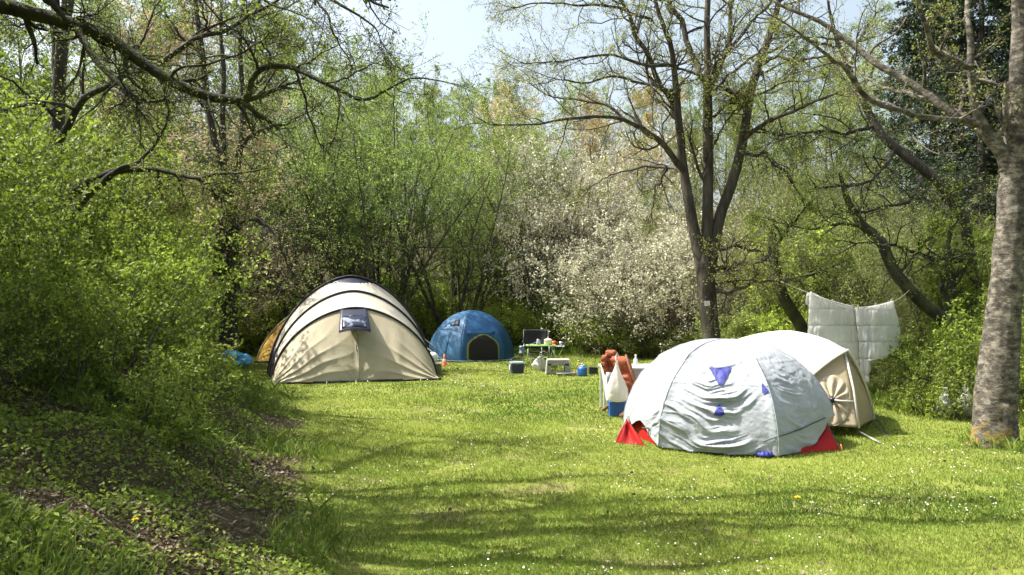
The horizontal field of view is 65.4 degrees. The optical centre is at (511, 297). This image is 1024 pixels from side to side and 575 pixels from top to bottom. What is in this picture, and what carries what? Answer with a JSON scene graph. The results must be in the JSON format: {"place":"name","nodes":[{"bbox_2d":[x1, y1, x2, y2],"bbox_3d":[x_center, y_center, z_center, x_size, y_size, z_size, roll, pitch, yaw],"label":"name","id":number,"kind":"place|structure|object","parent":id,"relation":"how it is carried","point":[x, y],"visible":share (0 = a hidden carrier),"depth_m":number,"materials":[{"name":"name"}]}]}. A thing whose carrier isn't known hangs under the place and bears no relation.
{"place":"outdoors","nodes":[
{"label":"outdoors","id":0,"kind":"place"},
{"bbox_2d":[0,0,1009,218],"label":"sky","id":1,"kind":"structure","parent":0,"point":[456,31],"materials":[{"name":"white"}]},
{"bbox_2d":[0,192,1023,574],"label":"ground","id":2,"kind":"structure","parent":0,"point":[250,522],"depth_m":6.49,"materials":[{"name":"green plant"}]},
{"bbox_2d":[0,263,54,396],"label":"leafy shrub","id":3,"kind":"object","parent":2,"relation":"on","point":[6,316],"visible":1,"depth_m":5.72,"materials":[{"name":"green plant"}]},
{"bbox_2d":[0,141,64,289],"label":"leafy shrub","id":4,"kind":"object","parent":2,"relation":"on","point":[8,174],"visible":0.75,"depth_m":7.27,"materials":[{"name":"green plant"}]},
{"bbox_2d":[0,67,83,272],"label":"leafy shrub","id":5,"kind":"object","parent":2,"relation":"on","point":[14,133],"visible":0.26,"depth_m":9.68,"materials":[{"name":"green plant"}]},
{"bbox_2d":[0,0,89,159],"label":"woodland tree","id":6,"kind":"object","parent":2,"relation":"on","point":[14,50],"visible":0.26,"depth_m":21.40,"materials":[{"name":"green plant"}]},
{"bbox_2d":[0,33,101,201],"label":"leafy shrub","id":7,"kind":"object","parent":2,"relation":"on","point":[14,118],"visible":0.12,"depth_m":13.78,"materials":[{"name":"green plant"}]},
{"bbox_2d":[0,266,110,388],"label":"leafy shrub","id":8,"kind":"object","parent":2,"relation":"on","point":[25,321],"visible":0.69,"depth_m":6.53,"materials":[{"name":"green plant"}]},
{"bbox_2d":[0,145,120,359],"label":"leafy shrub","id":9,"kind":"object","parent":2,"relation":"on","point":[20,245],"visible":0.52,"depth_m":7.18,"materials":[{"name":"green plant"}]},
{"bbox_2d":[0,244,146,386],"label":"leafy shrub","id":10,"kind":"object","parent":2,"relation":"on","point":[79,294],"visible":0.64,"depth_m":6.97,"materials":[{"name":"green plant"}]},
{"bbox_2d":[0,0,154,154],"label":"woodland tree","id":11,"kind":"object","parent":2,"relation":"on","point":[40,61],"visible":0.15,"depth_m":23.72,"materials":[{"name":"green plant"}]},
{"bbox_2d":[33,345,124,394],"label":"bush","id":12,"kind":"object","parent":2,"relation":"on","point":[100,378],"visible":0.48,"depth_m":7.28,"materials":[{"name":"green plant"}]},
{"bbox_2d":[0,120,162,308],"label":"leafy shrub","id":13,"kind":"object","parent":2,"relation":"on","point":[109,151],"visible":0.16,"depth_m":11.51,"materials":[{"name":"green plant"}]},
{"bbox_2d":[0,134,167,313],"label":"leafy shrub","id":14,"kind":"object","parent":2,"relation":"on","point":[62,181],"visible":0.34,"depth_m":9.03,"materials":[{"name":"green plant"}]},
{"bbox_2d":[0,51,195,193],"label":"leafy shrub","id":15,"kind":"object","parent":2,"relation":"on","point":[87,118],"visible":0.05,"depth_m":16.36,"materials":[{"name":"green plant"}]},
{"bbox_2d":[2,97,202,261],"bbox_3d":[-7.740,-1.228,14.138,4.404,3.919,5.181,0,0,-14],"label":"leafy shrub","id":16,"kind":"object","parent":2,"relation":"on","point":[92,121],"visible":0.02,"depth_m":13.94,"materials":[{"name":"green plant"}]},
{"bbox_2d":[0,204,217,371],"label":"leafy shrub","id":17,"kind":"object","parent":2,"relation":"on","point":[165,283],"visible":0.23,"depth_m":9.62,"materials":[{"name":"green plant"}]},
{"bbox_2d":[0,205,233,389],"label":"leafy shrub","id":18,"kind":"object","parent":2,"relation":"on","point":[143,305],"visible":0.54,"depth_m":8.21,"materials":[{"name":"green plant"}]},
{"bbox_2d":[3,0,238,196],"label":"woodland tree","id":19,"kind":"object","parent":2,"relation":"on","point":[116,27],"visible":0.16,"depth_m":26.14,"materials":[{"name":"green plant"}]},
{"bbox_2d":[6,116,237,314],"bbox_3d":[-5.777,-0.803,11.073,3.150,3.344,2.844,0,0,-40],"label":"leafy shrub","id":20,"kind":"object","parent":2,"relation":"on","point":[121,177],"visible":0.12,"depth_m":11.09,"materials":[{"name":"green plant"}]},
{"bbox_2d":[38,0,227,171],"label":"woodland tree","id":21,"kind":"object","parent":2,"relation":"on","point":[125,78],"visible":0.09,"depth_m":27.88,"materials":[{"name":"green plant"}]},
{"bbox_2d":[65,358,215,448],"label":"bush","id":22,"kind":"object","parent":2,"relation":"on","point":[178,416],"visible":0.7,"depth_m":6.72,"materials":[{"name":"green plant"}]},
{"bbox_2d":[16,52,297,291],"bbox_3d":[-4.271,-1.337,9.215,3.462,2.563,1.503,0,0,21],"label":"mossy branch tree","id":23,"kind":"object","parent":2,"relation":"on","point":[104,176],"visible":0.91,"depth_m":9.20,"materials":[{"name":"green plant"}]},
{"bbox_2d":[83,172,237,335],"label":"leafy shrub","id":24,"kind":"object","parent":2,"relation":"on","point":[197,230],"visible":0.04,"depth_m":13.90,"materials":[{"name":"green plant"}]},
{"bbox_2d":[0,319,333,574],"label":"ground cover","id":25,"kind":"object","parent":2,"relation":"on","point":[156,499],"visible":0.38,"depth_m":5.21,"materials":[{"name":"green plant"}]},
{"bbox_2d":[0,0,345,209],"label":"tree","id":26,"kind":"object","parent":2,"relation":"on","point":[62,126],"visible":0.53,"depth_m":10.50,"materials":[{"name":"green plant"}]},
{"bbox_2d":[39,65,311,337],"bbox_3d":[-8.620,-2.265,19.269,7.103,6.854,6.561,0,0,-32],"label":"blossom tree","id":27,"kind":"object","parent":2,"relation":"on","point":[258,142],"visible":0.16,"depth_m":19.64,"materials":[{"name":"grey plant"}]},
{"bbox_2d":[79,209,273,365],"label":"leafy shrub","id":28,"kind":"object","parent":2,"relation":"on","point":[214,304],"visible":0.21,"depth_m":11.12,"materials":[{"name":"green plant"}]},
{"bbox_2d":[45,0,318,232],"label":"woodland tree","id":29,"kind":"object","parent":2,"relation":"on","point":[182,32],"visible":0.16,"depth_m":27.64,"materials":[{"name":"green plant"}]},
{"bbox_2d":[128,333,256,415],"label":"bush","id":30,"kind":"object","parent":2,"relation":"on","point":[209,387],"visible":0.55,"depth_m":8.14,"materials":[{"name":"green plant"}]},
{"bbox_2d":[5,0,414,59],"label":"shade tree","id":31,"kind":"object","parent":2,"relation":"on","point":[54,6],"visible":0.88,"depth_m":6.43,"materials":[{"name":"green plant"}]},
{"bbox_2d":[69,4,391,314],"bbox_3d":[-9.476,-4.218,28.185,11.615,11.846,11.159,0,0,-22],"label":"willow tree","id":32,"kind":"object","parent":2,"relation":"on","point":[275,136],"visible":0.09,"depth_m":27.06,"materials":[{"name":"green plant"}]},
{"bbox_2d":[191,276,296,355],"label":"undergrowth bush","id":33,"kind":"object","parent":2,"relation":"on","point":[271,314],"visible":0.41,"depth_m":23.50,"materials":[{"name":"green plant"}]},
{"bbox_2d":[142,0,353,346],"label":"ivy clad tree","id":34,"kind":"object","parent":2,"relation":"on","point":[215,142],"visible":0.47,"depth_m":19.29,"materials":[{"name":"green plant"}]},
{"bbox_2d":[0,0,497,195],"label":"overhanging tree","id":35,"kind":"object","parent":2,"relation":"on","point":[99,35],"visible":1,"depth_m":6.87,"materials":[{"name":"green plant"}]},
{"bbox_2d":[176,187,326,346],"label":"budding bush","id":36,"kind":"object","parent":2,"relation":"on","point":[274,267],"visible":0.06,"depth_m":21.44,"materials":[{"name":"green plant"}]},
{"bbox_2d":[150,0,377,284],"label":"woodland tree","id":37,"kind":"object","parent":2,"relation":"on","point":[217,81],"visible":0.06,"depth_m":33.95,"materials":[{"name":"green plant"}]},
{"bbox_2d":[210,0,322,246],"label":"woodland tree","id":38,"kind":"object","parent":2,"relation":"on","point":[255,16],"visible":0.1,"depth_m":33.88,"materials":[{"name":"green plant"}]},
{"bbox_2d":[161,70,418,325],"bbox_3d":[-7.110,-2.659,26.217,8.513,8.944,8.868,0,0,4],"label":"willow tree","id":39,"kind":"object","parent":2,"relation":"on","point":[303,233],"visible":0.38,"depth_m":24.21,"materials":[{"name":"green plant"}]},
{"bbox_2d":[234,3,413,256],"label":"woodland tree","id":40,"kind":"object","parent":2,"relation":"on","point":[308,58],"visible":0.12,"depth_m":35.95,"materials":[{"name":"green plant"}]},
{"bbox_2d":[278,33,421,266],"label":"woodland tree","id":41,"kind":"object","parent":2,"relation":"on","point":[359,37],"visible":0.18,"depth_m":38.34,"materials":[{"name":"green plant"}]},
{"bbox_2d":[267,275,466,383],"bbox_3d":[-3.332,0.617,18.252,4.345,2.287,4.723,0,0,-15],"label":"dome tent","id":42,"kind":"object","parent":2,"relation":"on","point":[348,328],"visible":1,"depth_m":16.51,"materials":[{"name":"beige fabric"}]},
{"bbox_2d":[219,4,547,306],"bbox_3d":[-4.756,-3.599,25.334,10.235,10.864,10.652,0,0,44],"label":"willow tree","id":43,"kind":"object","parent":2,"relation":"on","point":[352,243],"visible":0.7,"depth_m":24.52,"materials":[{"name":"green plant"}]},
{"bbox_2d":[345,46,468,254],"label":"woodland tree","id":44,"kind":"object","parent":2,"relation":"on","point":[397,115],"visible":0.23,"depth_m":41.78,"materials":[{"name":"green plant"}]},
{"bbox_2d":[404,87,480,278],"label":"woodland tree","id":45,"kind":"object","parent":2,"relation":"on","point":[437,123],"visible":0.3,"depth_m":38.31,"materials":[{"name":"green plant"}]},
{"bbox_2d":[405,273,497,339],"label":"undergrowth bush","id":46,"kind":"object","parent":2,"relation":"on","point":[444,315],"visible":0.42,"depth_m":27.57,"materials":[{"name":"green plant"}]},
{"bbox_2d":[318,82,602,325],"bbox_3d":[-1.418,-2.811,26.622,8.711,9.152,9.074,0,0,20],"label":"willow tree","id":47,"kind":"object","parent":2,"relation":"on","point":[467,277],"visible":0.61,"depth_m":26.09,"materials":[{"name":"green plant"}]},
{"bbox_2d":[413,77,513,195],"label":"woodland tree","id":48,"kind":"object","parent":2,"relation":"on","point":[465,103],"visible":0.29,"depth_m":48.25,"materials":[{"name":"green plant"}]},
{"bbox_2d":[429,310,516,360],"bbox_3d":[-1.130,1.001,22.250,2.567,1.317,2.640,0,0,0],"label":"igloo tent","id":49,"kind":"object","parent":2,"relation":"on","point":[471,335],"visible":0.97,"depth_m":21.41,"materials":[{"name":"blue fabric"}]},
{"bbox_2d":[421,94,551,261],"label":"woodland tree","id":50,"kind":"object","parent":2,"relation":"on","point":[466,135],"visible":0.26,"depth_m":36.84,"materials":[{"name":"green plant"}]},
{"bbox_2d":[430,84,591,316],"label":"willow tree","id":51,"kind":"object","parent":2,"relation":"on","point":[512,162],"visible":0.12,"depth_m":29.30,"materials":[{"name":"green plant"}]},
{"bbox_2d":[0,330,1023,574],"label":"long grass","id":52,"kind":"structure","parent":2,"relation":"on","point":[270,444],"depth_m":6.60,"materials":[{"name":"green plant"}]},
{"bbox_2d":[0,336,1023,574],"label":"fallen leaves","id":53,"kind":"object","parent":2,"relation":"on","point":[16,491],"depth_m":5.00,"materials":[{"name":"plant"}]},
{"bbox_2d":[6,343,1023,574],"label":"lawn grass","id":54,"kind":"structure","parent":2,"relation":"on","point":[757,480],"depth_m":6.88,"materials":[{"name":"green plant"}]},
{"bbox_2d":[482,287,560,345],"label":"undergrowth bush","id":55,"kind":"object","parent":2,"relation":"on","point":[504,320],"visible":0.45,"depth_m":25.40,"materials":[{"name":"green plant"}]},
{"bbox_2d":[447,71,665,344],"bbox_3d":[2.113,-2.579,26.447,7.216,8.869,7.813,0,0,-32],"label":"blossom tree","id":56,"kind":"object","parent":2,"relation":"on","point":[549,220],"visible":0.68,"depth_m":25.45,"materials":[{"name":"grey plant"}]},
{"bbox_2d":[539,280,606,351],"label":"hedge bush","id":57,"kind":"object","parent":2,"relation":"on","point":[556,309],"visible":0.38,"depth_m":24.47,"materials":[{"name":"plant"}]},
{"bbox_2d":[543,68,628,209],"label":"woodland tree","id":58,"kind":"object","parent":2,"relation":"on","point":[582,91],"visible":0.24,"depth_m":53.97,"materials":[{"name":"green plant"}]},
{"bbox_2d":[504,65,702,287],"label":"blossom tree","id":59,"kind":"object","parent":2,"relation":"on","point":[621,207],"visible":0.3,"depth_m":28.06,"materials":[{"name":"grey plant"}]},
{"bbox_2d":[556,298,650,355],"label":"hedge bush","id":60,"kind":"object","parent":2,"relation":"on","point":[597,337],"visible":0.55,"depth_m":23.19,"materials":[{"name":"green plant"}]},
{"bbox_2d":[574,101,659,257],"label":"woodland tree","id":61,"kind":"object","parent":2,"relation":"on","point":[591,125],"visible":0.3,"depth_m":40.14,"materials":[{"name":"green plant"}]},
{"bbox_2d":[601,350,635,416],"bbox_3d":[1.646,1.226,11.475,0.744,0.941,0.421,0,0,10],"label":"garden recliner","id":62,"kind":"object","parent":2,"relation":"on","point":[608,362],"visible":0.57,"depth_m":11.46,"materials":[{"name":"fabric"}]},
{"bbox_2d":[549,198,699,353],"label":"blossom bush","id":63,"kind":"object","parent":2,"relation":"on","point":[596,253],"visible":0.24,"depth_m":23.69,"materials":[{"name":"grey plant"}]},
{"bbox_2d":[610,318,672,358],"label":"hedge bush","id":64,"kind":"object","parent":2,"relation":"on","point":[638,346],"visible":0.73,"depth_m":22.24,"materials":[{"name":"green plant"}]},
{"bbox_2d":[598,131,701,240],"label":"woodland tree","id":65,"kind":"object","parent":2,"relation":"on","point":[635,177],"visible":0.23,"depth_m":37.46,"materials":[{"name":"green plant"}]},
{"bbox_2d":[528,167,784,360],"bbox_3d":[4.073,-0.628,22.622,6.817,6.485,5.771,0,0,11],"label":"blossom bush","id":66,"kind":"object","parent":2,"relation":"on","point":[663,314],"visible":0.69,"depth_m":21.95,"materials":[{"name":"grey plant"}]},
{"bbox_2d":[419,0,901,338],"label":"three stemmed tree","id":67,"kind":"object","parent":2,"relation":"on","point":[706,245],"visible":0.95,"depth_m":14.54,"materials":[{"name":"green plant"}]},
{"bbox_2d":[599,61,728,230],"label":"woodland tree","id":68,"kind":"object","parent":2,"relation":"on","point":[648,115],"visible":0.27,"depth_m":45.51,"materials":[{"name":"green plant"}]},
{"bbox_2d":[625,107,742,234],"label":"woodland tree","id":69,"kind":"object","parent":2,"relation":"on","point":[696,135],"visible":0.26,"depth_m":37.18,"materials":[{"name":"green plant"}]},
{"bbox_2d":[651,192,797,338],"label":"blossom bush","id":70,"kind":"object","parent":2,"relation":"on","point":[743,294],"visible":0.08,"depth_m":23.25,"materials":[{"name":"grey plant"}]},
{"bbox_2d":[615,338,842,456],"bbox_3d":[2.472,1.112,9.685,2.581,1.239,2.524,0,0,0],"label":"covered tent","id":71,"kind":"object","parent":2,"relation":"on","point":[734,397],"visible":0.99,"depth_m":8.87,"materials":[{"name":"white fabric"}]},
{"bbox_2d":[598,145,889,328],"bbox_3d":[7.615,-1.230,25.744,9.293,6.275,9.085,0,0,34],"label":"twiggy bush","id":72,"kind":"object","parent":2,"relation":"on","point":[698,207],"visible":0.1,"depth_m":23.56,"materials":[{"name":"green plant"}]},
{"bbox_2d":[685,286,807,338],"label":"hedge bush","id":73,"kind":"object","parent":2,"relation":"on","point":[743,328],"visible":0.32,"depth_m":18.82,"materials":[{"name":"green plant"}]},
{"bbox_2d":[722,289,808,337],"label":"hedge bush","id":74,"kind":"object","parent":2,"relation":"on","point":[768,325],"visible":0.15,"depth_m":18.49,"materials":[{"name":"green plant"}]},
{"bbox_2d":[691,77,841,232],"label":"woodland tree","id":75,"kind":"object","parent":2,"relation":"on","point":[755,118],"visible":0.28,"depth_m":33.75,"materials":[{"name":"green plant"}]},
{"bbox_2d":[752,47,835,189],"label":"woodland tree","id":76,"kind":"object","parent":2,"relation":"on","point":[787,96],"visible":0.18,"depth_m":45.25,"materials":[{"name":"green plant"}]},
{"bbox_2d":[767,183,856,332],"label":"broken tree","id":77,"kind":"object","parent":2,"relation":"on","point":[793,313],"visible":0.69,"depth_m":15.88,"materials":[{"name":"green plant"}]},
{"bbox_2d":[739,330,887,443],"bbox_3d":[3.774,1.086,11.132,2.359,1.246,3.737,0,0,0],"label":"canvas tent","id":78,"kind":"object","parent":2,"relation":"on","point":[833,368],"visible":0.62,"depth_m":10.06,"materials":[{"name":"white fabric"}]},
{"bbox_2d":[819,374,853,425],"bbox_3d":[3.968,1.258,9.849,0.462,0.611,0.260,0,0,0],"label":"iris window","id":79,"kind":"structure","parent":78,"relation":"in","point":[837,390],"depth_m":9.82,"materials":[{"name":"fabric"}]},
{"bbox_2d":[730,213,903,333],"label":"bush","id":80,"kind":"object","parent":2,"relation":"on","point":[798,238],"visible":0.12,"depth_m":18.70,"materials":[{"name":"green plant"}]},
{"bbox_2d":[644,116,996,325],"bbox_3d":[9.116,-1.268,23.463,9.456,6.531,9.673,0,0,18],"label":"twiggy bush","id":81,"kind":"object","parent":2,"relation":"on","point":[783,195],"visible":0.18,"depth_m":21.67,"materials":[{"name":"green plant"}]},
{"bbox_2d":[747,51,914,217],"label":"woodland tree","id":82,"kind":"object","parent":2,"relation":"on","point":[831,106],"visible":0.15,"depth_m":31.76,"materials":[{"name":"green plant"}]},
{"bbox_2d":[745,67,920,230],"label":"woodland tree","id":83,"kind":"object","parent":2,"relation":"on","point":[845,116],"visible":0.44,"depth_m":29.06,"materials":[{"name":"green plant"}]},
{"bbox_2d":[747,230,919,325],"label":"hedge bush","id":84,"kind":"object","parent":2,"relation":"on","point":[806,287],"visible":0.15,"depth_m":18.27,"materials":[{"name":"green plant"}]},
{"bbox_2d":[715,200,952,326],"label":"twiggy bush","id":85,"kind":"object","parent":2,"relation":"on","point":[806,266],"visible":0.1,"depth_m":19.28,"materials":[{"name":"green plant"}]},
{"bbox_2d":[760,27,920,202],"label":"woodland tree","id":86,"kind":"object","parent":2,"relation":"on","point":[827,103],"visible":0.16,"depth_m":43.43,"materials":[{"name":"green plant"}]},
{"bbox_2d":[731,0,982,333],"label":"arching tree","id":87,"kind":"object","parent":2,"relation":"on","point":[910,159],"visible":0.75,"depth_m":14.17,"materials":[{"name":"green plant"}]},
{"bbox_2d":[719,155,997,315],"bbox_3d":[8.415,-1.031,22.171,8.630,5.827,8.437,0,0,-24],"label":"twiggy bush","id":88,"kind":"object","parent":2,"relation":"on","point":[745,231],"visible":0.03,"depth_m":20.37,"materials":[{"name":"green plant"}]},
{"bbox_2d":[701,0,1023,449],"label":"pale barked tree","id":89,"kind":"object","parent":2,"relation":"on","point":[996,398],"visible":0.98,"depth_m":9.09,"materials":[{"name":"grey plant"}]},
{"bbox_2d":[743,160,990,378],"bbox_3d":[5.848,-0.503,13.290,4.307,3.765,1.340,0,0,-5],"label":"leaning tree","id":90,"kind":"object","parent":2,"relation":"on","point":[925,305],"visible":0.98,"depth_m":13.40,"materials":[{"name":"green plant"}]},
{"bbox_2d":[778,280,909,306],"bbox_3d":[5.717,-0.097,14.055,1.901,0.496,3.093,0,0,0],"label":"clothes line","id":91,"kind":"object","parent":90,"relation":"attached to","point":[843,304],"visible":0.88,"depth_m":12.62,"materials":[{"name":"fabric"}]},
{"bbox_2d":[805,291,859,365],"bbox_3d":[5.110,0.577,12.695,0.906,1.366,0.304,0,0,0],"label":"quilt","id":92,"kind":"object","parent":91,"relation":"hanging from","point":[833,322],"visible":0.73,"depth_m":12.63,"materials":[{"name":"white fabric"}]},
{"bbox_2d":[854,301,902,381],"bbox_3d":[5.823,0.685,12.635,0.780,1.282,0.267,0,0,0],"label":"quilt","id":93,"kind":"object","parent":91,"relation":"hanging from","point":[877,325],"visible":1,"depth_m":12.58,"materials":[{"name":"white fabric"}]},
{"bbox_2d":[741,168,998,331],"bbox_3d":[8.621,-0.509,19.516,6.247,4.794,6.390,0,0,-20],"label":"twiggy bush","id":94,"kind":"object","parent":2,"relation":"on","point":[835,252],"visible":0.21,"depth_m":17.95,"materials":[{"name":"green plant"}]},
{"bbox_2d":[835,54,971,221],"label":"woodland tree","id":95,"kind":"object","parent":2,"relation":"on","point":[895,156],"visible":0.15,"depth_m":34.18,"materials":[{"name":"green plant"}]},
{"bbox_2d":[816,175,998,355],"bbox_3d":[8.431,-0.531,17.868,6.212,4.768,6.354,0,0,38],"label":"twiggy bush","id":96,"kind":"object","parent":2,"relation":"on","point":[916,216],"visible":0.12,"depth_m":16.98,"materials":[{"name":"green plant"}]},
{"bbox_2d":[830,207,992,361],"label":"twiggy bush","id":97,"kind":"object","parent":2,"relation":"on","point":[891,282],"visible":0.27,"depth_m":15.93,"materials":[{"name":"green plant"}]},
{"bbox_2d":[833,0,997,337],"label":"spruce tree","id":98,"kind":"object","parent":2,"relation":"on","point":[904,49],"visible":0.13,"depth_m":21.06,"materials":[{"name":"green plant"}]},
{"bbox_2d":[843,0,1011,348],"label":"spruce tree","id":99,"kind":"object","parent":2,"relation":"on","point":[982,149],"visible":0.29,"depth_m":18.40,"materials":[{"name":"green plant"}]},
{"bbox_2d":[879,320,979,396],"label":"hedge bush","id":100,"kind":"object","parent":2,"relation":"on","point":[927,370],"visible":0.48,"depth_m":12.32,"materials":[{"name":"green plant"}]},
{"bbox_2d":[871,291,1023,396],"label":"hedge bush","id":101,"kind":"object","parent":2,"relation":"on","point":[940,333],"visible":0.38,"depth_m":12.47,"materials":[{"name":"green plant"}]},
{"bbox_2d":[879,253,1022,356],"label":"hedge bush","id":102,"kind":"object","parent":2,"relation":"on","point":[900,295],"visible":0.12,"depth_m":15.32,"materials":[{"name":"green plant"}]},
{"bbox_2d":[892,358,1023,421],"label":"hedge bush","id":103,"kind":"object","parent":2,"relation":"on","point":[954,389],"visible":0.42,"depth_m":11.12,"materials":[{"name":"green plant"}]},
{"bbox_2d":[905,203,1023,349],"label":"hedge bush","id":104,"kind":"object","parent":2,"relation":"on","point":[981,280],"visible":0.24,"depth_m":13.97,"materials":[{"name":"green plant"}]},
{"bbox_2d":[929,0,1011,335],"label":"spruce tree","id":105,"kind":"object","parent":2,"relation":"on","point":[989,58],"visible":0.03,"depth_m":20.24,"materials":[{"name":"green plant"}]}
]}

